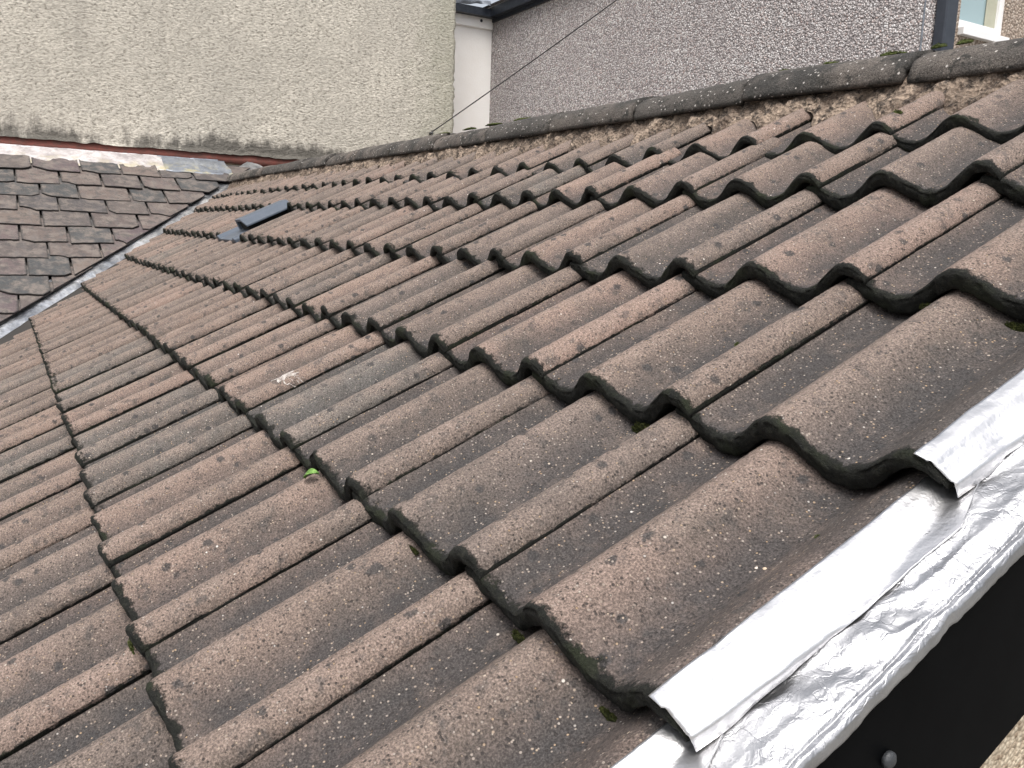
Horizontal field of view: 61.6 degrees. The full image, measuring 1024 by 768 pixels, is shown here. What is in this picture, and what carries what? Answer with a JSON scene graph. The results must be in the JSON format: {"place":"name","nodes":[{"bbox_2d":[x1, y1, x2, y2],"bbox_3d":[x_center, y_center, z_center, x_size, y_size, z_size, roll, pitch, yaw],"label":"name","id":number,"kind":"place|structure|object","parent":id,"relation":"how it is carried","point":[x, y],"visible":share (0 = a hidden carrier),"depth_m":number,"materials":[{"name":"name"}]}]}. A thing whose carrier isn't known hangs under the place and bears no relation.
{"place":"outdoors","nodes":[
{"label":"outdoors","id":0,"kind":"place"},
{"label":"ground","id":1,"kind":"structure","parent":0,"visible":0},
{"bbox_2d":[0,0,455,344],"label":"cream house","id":2,"kind":"structure","parent":1,"relation":"on","point":[238,83],"depth_m":6.79,"materials":[{"name":"beige concrete"}]},
{"bbox_2d":[19,282,68,309],"bbox_3d":[-2.427,-0.460,4.473,0.240,0.126,0.310,-4,11,-30],"label":"slate","id":3,"kind":"object","parent":2,"relation":"on","point":[26,301],"visible":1,"depth_m":4.41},
{"bbox_2d":[0,265,50,294],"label":"slate","id":4,"kind":"object","parent":3,"relation":"on","point":[27,284],"visible":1,"depth_m":4.50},
{"bbox_2d":[0,258,26,275],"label":"slate","id":5,"kind":"object","parent":4,"relation":"on","point":[12,266],"visible":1,"depth_m":4.62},
{"bbox_2d":[0,232,48,258],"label":"slate","id":6,"kind":"object","parent":5,"relation":"on","point":[20,248],"visible":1,"depth_m":4.81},
{"bbox_2d":[27,249,71,275],"bbox_3d":[-2.570,-0.676,4.765,0.205,0.136,0.338,-4,11,-30],"label":"slate","id":7,"kind":"object","parent":4,"relation":"on","point":[55,266],"visible":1,"depth_m":4.71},
{"bbox_2d":[51,266,92,289],"bbox_3d":[-2.391,-0.579,4.694,0.219,0.115,0.284,-4,11,-30],"label":"slate","id":8,"kind":"object","parent":2,"relation":"on","point":[58,281],"visible":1,"depth_m":4.65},
{"bbox_2d":[71,250,116,274],"bbox_3d":[-2.365,-0.691,4.893,0.252,0.131,0.325,-4,11,-30],"label":"slate","id":9,"kind":"object","parent":8,"relation":"on","point":[79,265],"visible":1,"depth_m":4.85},
{"bbox_2d":[47,233,101,257],"bbox_3d":[-2.551,-0.807,5.002,0.263,0.135,0.335,-4,11,-30],"label":"slate","id":10,"kind":"object","parent":9,"relation":"on","point":[68,249],"visible":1,"depth_m":4.94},
{"bbox_2d":[20,218,67,241],"bbox_3d":[-2.766,-0.910,5.072,0.235,0.141,0.351,-4,11,-30],"label":"slate","id":11,"kind":"object","parent":10,"relation":"on","point":[35,233],"visible":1,"depth_m":5.02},
{"bbox_2d":[42,204,91,226],"bbox_3d":[-2.749,-1.038,5.297,0.257,0.138,0.343,-4,11,-30],"label":"slate","id":12,"kind":"object","parent":11,"relation":"on","point":[65,218],"visible":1,"depth_m":5.25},
{"bbox_2d":[0,143,165,170],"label":"lead flashing","id":13,"kind":"object","parent":2,"relation":"attached to","point":[125,159],"visible":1,"depth_m":6.15,"materials":[{"name":"metal"}]},
{"bbox_2d":[0,162,261,337],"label":"lead valley","id":14,"kind":"structure","parent":2,"relation":"attached to","point":[16,320],"depth_m":4.89,"materials":[{"name":"metal"}]},
{"bbox_2d":[157,155,232,174],"bbox_3d":[-2.418,-1.668,6.564,0.486,0.148,0.445,-4,11,-30],"label":"lead flashing","id":15,"kind":"object","parent":2,"relation":"attached to","point":[192,165],"visible":0.98,"depth_m":6.48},
{"bbox_2d":[453,0,1023,132],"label":"grey house","id":16,"kind":"structure","parent":1,"relation":"on","point":[620,51],"depth_m":6.47,"materials":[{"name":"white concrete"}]},
{"bbox_2d":[958,0,1008,42],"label":"window","id":17,"kind":"structure","parent":16,"relation":"in","point":[981,20],"depth_m":4.95,"materials":[{"name":"white plastic"}]},
{"bbox_2d":[816,289,1023,767],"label":"tiled house","id":18,"kind":"structure","parent":1,"relation":"on","point":[954,698],"depth_m":0.65,"materials":[{"name":"black"}]},
{"bbox_2d":[0,343,38,368],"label":"roof tile","id":19,"kind":"object","parent":18,"relation":"on","point":[20,355],"visible":0.42,"depth_m":3.52,"materials":[{"name":"concrete"}]},
{"bbox_2d":[35,306,110,344],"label":"roof tile","id":20,"kind":"object","parent":19,"relation":"on","point":[71,325],"visible":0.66,"depth_m":3.62,"materials":[{"name":"concrete"}]},
{"bbox_2d":[102,272,174,307],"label":"roof tile","id":21,"kind":"object","parent":20,"relation":"on","point":[107,302],"visible":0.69,"depth_m":3.72,"materials":[{"name":"concrete"}]},
{"bbox_2d":[161,240,234,273],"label":"roof tile","id":22,"kind":"object","parent":21,"relation":"on","point":[171,267],"visible":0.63,"depth_m":3.84,"materials":[{"name":"concrete"}]},
{"bbox_2d":[216,199,288,242],"bbox_3d":[-1.176,-0.760,4.001,0.324,0.207,0.350,-4,11,-30],"label":"roof vent","id":23,"kind":"object","parent":22,"relation":"on","point":[259,217],"visible":0.81,"depth_m":3.97,"materials":[{"name":"grey plastic"}]},
{"bbox_2d":[0,352,42,380],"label":"roof tile","id":24,"kind":"object","parent":18,"relation":"on","point":[21,366],"visible":0.46,"depth_m":3.27,"materials":[{"name":"concrete"}]},
{"bbox_2d":[38,312,119,354],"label":"roof tile","id":25,"kind":"object","parent":24,"relation":"on","point":[78,332],"visible":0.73,"depth_m":3.36,"materials":[{"name":"concrete"}]},
{"bbox_2d":[109,276,187,314],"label":"roof tile","id":26,"kind":"object","parent":25,"relation":"on","point":[133,300],"visible":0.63,"depth_m":3.47,"materials":[{"name":"concrete"}]},
{"bbox_2d":[0,363,46,394],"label":"roof tile","id":27,"kind":"object","parent":18,"relation":"on","point":[22,378],"visible":0.52,"depth_m":3.01,"materials":[{"name":"concrete"}]},
{"bbox_2d":[41,319,129,365],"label":"roof tile","id":28,"kind":"object","parent":27,"relation":"on","point":[83,342],"visible":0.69,"depth_m":3.12,"materials":[{"name":"concrete"}]},
{"bbox_2d":[116,280,202,322],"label":"roof tile","id":29,"kind":"object","parent":28,"relation":"on","point":[152,303],"visible":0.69,"depth_m":3.22,"materials":[{"name":"concrete"}]},
{"bbox_2d":[184,243,271,282],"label":"roof tile","id":30,"kind":"object","parent":29,"relation":"on","point":[196,276],"visible":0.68,"depth_m":3.34,"materials":[{"name":"concrete"}]},
{"bbox_2d":[251,207,335,244],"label":"roof tile","id":31,"kind":"object","parent":30,"relation":"on","point":[272,235],"visible":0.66,"depth_m":3.42,"materials":[{"name":"concrete"}]},
{"bbox_2d":[0,375,50,410],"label":"roof tile","id":32,"kind":"object","parent":18,"relation":"on","point":[24,392],"visible":0.52,"depth_m":2.76,"materials":[{"name":"concrete"}]},
{"bbox_2d":[45,327,143,378],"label":"roof tile","id":33,"kind":"object","parent":32,"relation":"on","point":[88,353],"visible":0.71,"depth_m":2.86,"materials":[{"name":"concrete"}]},
{"bbox_2d":[126,285,223,330],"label":"roof tile","id":34,"kind":"object","parent":33,"relation":"on","point":[141,322],"visible":0.63,"depth_m":2.96,"materials":[{"name":"concrete"}]},
{"bbox_2d":[198,244,293,288],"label":"roof tile","id":35,"kind":"object","parent":34,"relation":"on","point":[213,279],"visible":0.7,"depth_m":3.09,"materials":[{"name":"concrete"}]},
{"bbox_2d":[270,206,363,245],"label":"roof tile","id":36,"kind":"object","parent":35,"relation":"on","point":[295,235],"visible":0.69,"depth_m":3.19,"materials":[{"name":"concrete"}]},
{"bbox_2d":[0,388,56,429],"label":"roof tile","id":37,"kind":"object","parent":18,"relation":"on","point":[27,408],"visible":0.59,"depth_m":2.50,"materials":[{"name":"concrete"}]},
{"bbox_2d":[50,335,156,394],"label":"roof tile","id":38,"kind":"object","parent":37,"relation":"on","point":[95,367],"visible":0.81,"depth_m":2.60,"materials":[{"name":"concrete"}]},
{"bbox_2d":[139,290,244,341],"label":"roof tile","id":39,"kind":"object","parent":38,"relation":"on","point":[157,329],"visible":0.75,"depth_m":2.71,"materials":[{"name":"concrete"}]},
{"bbox_2d":[216,245,323,293],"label":"roof tile","id":40,"kind":"object","parent":39,"relation":"on","point":[250,276],"visible":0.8,"depth_m":2.84,"materials":[{"name":"concrete"}]},
{"bbox_2d":[290,204,398,248],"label":"roof tile","id":41,"kind":"object","parent":40,"relation":"on","point":[321,237],"visible":0.68,"depth_m":2.93,"materials":[{"name":"concrete"}]},
{"bbox_2d":[357,173,446,209],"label":"roof tile","id":42,"kind":"object","parent":41,"relation":"on","point":[394,195],"visible":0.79,"depth_m":3.04,"materials":[{"name":"concrete"}]},
{"bbox_2d":[403,152,475,183],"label":"roof tile","id":43,"kind":"object","parent":42,"relation":"on","point":[442,167],"visible":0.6,"depth_m":3.07,"materials":[{"name":"concrete"}]},
{"bbox_2d":[0,405,64,453],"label":"roof tile","id":44,"kind":"object","parent":18,"relation":"on","point":[29,428],"visible":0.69,"depth_m":2.25,"materials":[{"name":"concrete"}]},
{"bbox_2d":[55,348,173,413],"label":"roof tile","id":45,"kind":"object","parent":44,"relation":"on","point":[110,381],"visible":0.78,"depth_m":2.34,"materials":[{"name":"concrete"}]},
{"bbox_2d":[151,296,272,353],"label":"roof tile","id":46,"kind":"object","parent":45,"relation":"on","point":[173,340],"visible":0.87,"depth_m":2.46,"materials":[{"name":"concrete"}]},
{"bbox_2d":[237,248,355,300],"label":"roof tile","id":47,"kind":"object","parent":46,"relation":"on","point":[269,286],"visible":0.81,"depth_m":2.56,"materials":[{"name":"concrete"}]},
{"bbox_2d":[319,205,433,252],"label":"roof tile","id":48,"kind":"object","parent":47,"relation":"on","point":[360,236],"visible":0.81,"depth_m":2.66,"materials":[{"name":"concrete"}]},
{"bbox_2d":[392,166,493,209],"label":"roof tile","id":49,"kind":"object","parent":48,"relation":"on","point":[437,192],"visible":0.75,"depth_m":2.74,"materials":[{"name":"concrete"}]},
{"bbox_2d":[432,147,519,181],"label":"roof tile","id":50,"kind":"object","parent":49,"relation":"on","point":[483,163],"visible":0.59,"depth_m":2.82,"materials":[{"name":"concrete"}]},
{"bbox_2d":[0,425,75,483],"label":"roof tile","id":51,"kind":"object","parent":18,"relation":"on","point":[34,453],"visible":0.66,"depth_m":2.00,"materials":[{"name":"concrete"}]},
{"bbox_2d":[61,362,194,438],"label":"roof tile","id":52,"kind":"object","parent":51,"relation":"on","point":[119,402],"visible":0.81,"depth_m":2.09,"materials":[{"name":"concrete"}]},
{"bbox_2d":[167,303,299,370],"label":"roof tile","id":53,"kind":"object","parent":52,"relation":"on","point":[189,356],"visible":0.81,"depth_m":2.21,"materials":[{"name":"concrete"}]},
{"bbox_2d":[265,252,394,310],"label":"roof tile","id":54,"kind":"object","parent":53,"relation":"on","point":[301,292],"visible":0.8,"depth_m":2.32,"materials":[{"name":"concrete"}]},
{"bbox_2d":[351,203,482,256],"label":"roof tile","id":55,"kind":"object","parent":54,"relation":"on","point":[398,239],"visible":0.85,"depth_m":2.40,"materials":[{"name":"concrete"}]},
{"bbox_2d":[427,162,546,211],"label":"roof tile","id":56,"kind":"object","parent":55,"relation":"on","point":[477,191],"visible":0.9,"depth_m":2.50,"materials":[{"name":"concrete"}]},
{"bbox_2d":[484,140,571,178],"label":"roof tile","id":57,"kind":"object","parent":56,"relation":"on","point":[534,158],"visible":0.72,"depth_m":2.56,"materials":[{"name":"concrete"}]},
{"bbox_2d":[0,448,82,520],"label":"roof tile","id":58,"kind":"object","parent":18,"relation":"on","point":[36,485],"visible":0.62,"depth_m":1.75,"materials":[{"name":"concrete"}]},
{"bbox_2d":[71,380,219,467],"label":"roof tile","id":59,"kind":"object","parent":58,"relation":"on","point":[132,426],"visible":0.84,"depth_m":1.84,"materials":[{"name":"concrete"}]},
{"bbox_2d":[188,314,336,389],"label":"roof tile","id":60,"kind":"object","parent":59,"relation":"on","point":[251,354],"visible":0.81,"depth_m":1.97,"materials":[{"name":"concrete"}]},
{"bbox_2d":[290,255,442,322],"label":"roof tile","id":61,"kind":"object","parent":60,"relation":"on","point":[353,292],"visible":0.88,"depth_m":2.08,"materials":[{"name":"concrete"}]},
{"bbox_2d":[389,201,538,260],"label":"roof tile","id":62,"kind":"object","parent":61,"relation":"on","point":[468,230],"visible":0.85,"depth_m":2.16,"materials":[{"name":"concrete"}]},
{"bbox_2d":[473,165,586,210],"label":"roof tile","id":63,"kind":"object","parent":62,"relation":"on","point":[532,188],"visible":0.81,"depth_m":2.28,"materials":[{"name":"concrete"}]},
{"bbox_2d":[532,133,633,175],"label":"roof tile","id":64,"kind":"object","parent":63,"relation":"on","point":[586,156],"visible":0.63,"depth_m":2.34,"materials":[{"name":"concrete"}]},
{"bbox_2d":[0,482,93,570],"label":"roof tile","id":65,"kind":"object","parent":18,"relation":"on","point":[45,524],"visible":0.59,"depth_m":1.56,"materials":[{"name":"concrete"}]},
{"bbox_2d":[79,401,252,509],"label":"roof tile","id":66,"kind":"object","parent":65,"relation":"on","point":[128,467],"visible":0.81,"depth_m":1.61,"materials":[{"name":"concrete"}]},
{"bbox_2d":[209,324,385,415],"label":"roof tile","id":67,"kind":"object","parent":66,"relation":"on","point":[247,391],"visible":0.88,"depth_m":1.74,"materials":[{"name":"concrete"}]},
{"bbox_2d":[325,259,504,336],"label":"roof tile","id":68,"kind":"object","parent":67,"relation":"on","point":[405,300],"visible":0.82,"depth_m":1.84,"materials":[{"name":"concrete"}]},
{"bbox_2d":[436,200,604,265],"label":"roof tile","id":69,"kind":"object","parent":68,"relation":"on","point":[506,241],"visible":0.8,"depth_m":1.93,"materials":[{"name":"concrete"}]},
{"bbox_2d":[527,147,681,210],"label":"roof tile","id":70,"kind":"object","parent":69,"relation":"on","point":[597,184],"visible":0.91,"depth_m":2.01,"materials":[{"name":"concrete"}]},
{"bbox_2d":[583,122,711,173],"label":"roof tile","id":71,"kind":"object","parent":70,"relation":"on","point":[657,144],"visible":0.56,"depth_m":2.11,"materials":[{"name":"concrete"}]},
{"bbox_2d":[0,525,115,644],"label":"roof tile","id":72,"kind":"object","parent":18,"relation":"on","point":[46,584],"visible":0.6,"depth_m":1.31,"materials":[{"name":"concrete"}]},
{"bbox_2d":[90,428,302,567],"bbox_3d":[-0.504,0.159,1.446,0.378,0.209,0.328,-4,11,-30],"label":"roof tile","id":73,"kind":"object","parent":72,"relation":"on","point":[144,515],"visible":0.88,"depth_m":1.37,"materials":[{"name":"concrete"}]},
{"bbox_2d":[241,341,453,452],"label":"roof tile","id":74,"kind":"object","parent":73,"relation":"on","point":[294,419],"visible":0.84,"depth_m":1.49,"materials":[{"name":"concrete"}]},
{"bbox_2d":[374,262,585,357],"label":"roof tile","id":75,"kind":"object","parent":74,"relation":"on","point":[459,318],"visible":0.89,"depth_m":1.59,"materials":[{"name":"concrete"}]},
{"bbox_2d":[496,194,696,275],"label":"roof tile","id":76,"kind":"object","parent":75,"relation":"on","point":[593,237],"visible":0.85,"depth_m":1.69,"materials":[{"name":"concrete"}]},
{"bbox_2d":[590,137,781,210],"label":"roof tile","id":77,"kind":"object","parent":76,"relation":"on","point":[692,174],"visible":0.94,"depth_m":1.79,"materials":[{"name":"concrete"}]},
{"bbox_2d":[668,108,812,165],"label":"roof tile","id":78,"kind":"object","parent":77,"relation":"on","point":[732,139],"visible":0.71,"depth_m":1.88,"materials":[{"name":"concrete"}]},
{"bbox_2d":[0,587,151,761],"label":"roof tile","id":79,"kind":"object","parent":18,"relation":"on","point":[62,668],"visible":0.62,"depth_m":1.05,"materials":[{"name":"concrete"}]},
{"bbox_2d":[110,465,371,655],"bbox_3d":[-0.350,0.205,1.188,0.375,0.212,0.337,-4,11,-30],"label":"roof tile","id":80,"kind":"object","parent":79,"relation":"on","point":[179,581],"visible":0.81,"depth_m":1.12,"materials":[{"name":"concrete"}]},
{"bbox_2d":[288,362,550,501],"bbox_3d":[-0.120,0.047,1.301,0.368,0.205,0.319,-4,11,-30],"label":"roof tile","id":81,"kind":"object","parent":80,"relation":"on","point":[363,456],"visible":0.82,"depth_m":1.24,"materials":[{"name":"concrete"}]},
{"bbox_2d":[438,270,697,385],"bbox_3d":[0.112,-0.112,1.411,0.375,0.211,0.330,-4,11,-30],"label":"roof tile","id":82,"kind":"object","parent":81,"relation":"on","point":[548,336],"visible":0.88,"depth_m":1.34,"materials":[{"name":"concrete"}]},
{"bbox_2d":[569,188,824,288],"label":"roof tile","id":83,"kind":"object","parent":82,"relation":"on","point":[695,241],"visible":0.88,"depth_m":1.44,"materials":[{"name":"concrete"}]},
{"bbox_2d":[682,131,896,209],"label":"roof tile","id":84,"kind":"object","parent":83,"relation":"on","point":[765,182],"visible":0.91,"depth_m":1.54,"materials":[{"name":"concrete"}]},
{"bbox_2d":[748,91,944,159],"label":"roof tile","id":85,"kind":"object","parent":84,"relation":"on","point":[846,129],"visible":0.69,"depth_m":1.62,"materials":[{"name":"concrete"}]},
{"bbox_2d":[0,672,175,767],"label":"roof tile","id":86,"kind":"object","parent":18,"relation":"on","point":[125,727],"visible":0.45,"depth_m":0.92,"materials":[{"name":"concrete"}]},
{"bbox_2d":[144,522,492,767],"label":"roof tile","id":87,"kind":"object","parent":86,"relation":"on","point":[243,680],"visible":0.86,"depth_m":0.87,"materials":[{"name":"concrete"}]},
{"bbox_2d":[352,390,699,579],"bbox_3d":[0.033,0.089,1.048,0.369,0.208,0.334,-4,11,-30],"label":"roof tile","id":88,"kind":"object","parent":87,"relation":"on","point":[487,501],"visible":0.88,"depth_m":0.98,"materials":[{"name":"concrete"}]},
{"bbox_2d":[532,278,870,424],"bbox_3d":[0.265,-0.068,1.155,0.377,0.212,0.327,-4,11,-30],"label":"roof tile","id":89,"kind":"object","parent":88,"relation":"on","point":[687,357],"visible":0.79,"depth_m":1.09,"materials":[{"name":"concrete"}]},
{"bbox_2d":[682,179,1004,305],"bbox_3d":[0.493,-0.220,1.257,0.361,0.208,0.324,-4,11,-30],"label":"roof tile","id":90,"kind":"object","parent":89,"relation":"on","point":[807,257],"visible":0.82,"depth_m":1.19,"materials":[{"name":"concrete"}]},
{"bbox_2d":[806,126,1023,209],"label":"roof tile","id":91,"kind":"object","parent":90,"relation":"on","point":[941,168],"visible":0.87,"depth_m":1.30,"materials":[{"name":"concrete"}]},
{"bbox_2d":[892,79,1023,151],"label":"roof tile","id":92,"kind":"object","parent":91,"relation":"on","point":[997,116],"visible":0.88,"depth_m":1.38,"materials":[{"name":"concrete"}]},
{"bbox_2d":[227,69,1023,188],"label":"ridge mortar","id":93,"kind":"object","parent":18,"relation":"on","point":[960,93],"visible":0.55,"depth_m":2.00,"materials":[{"name":"concrete"}]},
{"bbox_2d":[432,126,492,150],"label":"ridge tile","id":94,"kind":"object","parent":93,"relation":"on","point":[469,138],"visible":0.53,"depth_m":3.20,"materials":[{"name":"concrete"}]},
{"bbox_2d":[484,111,567,142],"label":"ridge tile","id":95,"kind":"object","parent":93,"relation":"on","point":[531,127],"visible":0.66,"depth_m":2.83,"materials":[{"name":"concrete"}]},
{"bbox_2d":[548,96,658,132],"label":"ridge tile","id":96,"kind":"object","parent":93,"relation":"on","point":[611,113],"visible":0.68,"depth_m":2.48,"materials":[{"name":"concrete"}]},
{"bbox_2d":[634,78,751,120],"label":"ridge tile","id":97,"kind":"object","parent":93,"relation":"on","point":[724,95],"visible":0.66,"depth_m":2.13,"materials":[{"name":"concrete"}]},
{"bbox_2d":[741,50,936,101],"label":"ridge tile","id":98,"kind":"object","parent":93,"relation":"on","point":[884,71],"visible":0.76,"depth_m":1.78,"materials":[{"name":"concrete"}]},
{"bbox_2d":[907,38,1023,83],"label":"ridge tile","id":99,"kind":"object","parent":93,"relation":"on","point":[990,57],"visible":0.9,"depth_m":1.53,"materials":[{"name":"concrete"}]},
{"bbox_2d":[610,369,1023,767],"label":"foil verge tape","id":100,"kind":"object","parent":18,"relation":"attached to","point":[815,665],"visible":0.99,"depth_m":0.61,"materials":[{"name":"metal"}]},
{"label":"roof tile","id":101,"kind":"object","parent":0,"visible":0},
{"bbox_2d":[241,602,666,767],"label":"roof tile","id":102,"kind":"object","parent":101,"relation":"on","point":[482,688],"visible":0.64,"depth_m":0.70,"materials":[{"name":"concrete"}]},
{"bbox_2d":[465,437,927,741],"bbox_3d":[0.187,0.135,0.791,0.374,0.202,0.327,-4,11,-30],"label":"roof tile","id":103,"kind":"object","parent":102,"relation":"on","point":[632,595],"visible":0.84,"depth_m":0.75,"materials":[{"name":"concrete"}]},
{"bbox_2d":[675,289,1023,490],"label":"roof tile","id":104,"kind":"object","parent":103,"relation":"on","point":[870,395],"visible":0.89,"depth_m":0.86,"materials":[{"name":"concrete"}]},
{"bbox_2d":[846,196,1023,320],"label":"roof tile","id":105,"kind":"object","parent":104,"relation":"on","point":[979,255],"visible":0.91,"depth_m":1.02,"materials":[{"name":"concrete"}]},
{"bbox_2d":[980,165,1023,203],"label":"roof tile","id":106,"kind":"object","parent":105,"relation":"on","point":[1010,185],"visible":0.72,"depth_m":1.15,"materials":[{"name":"concrete"}]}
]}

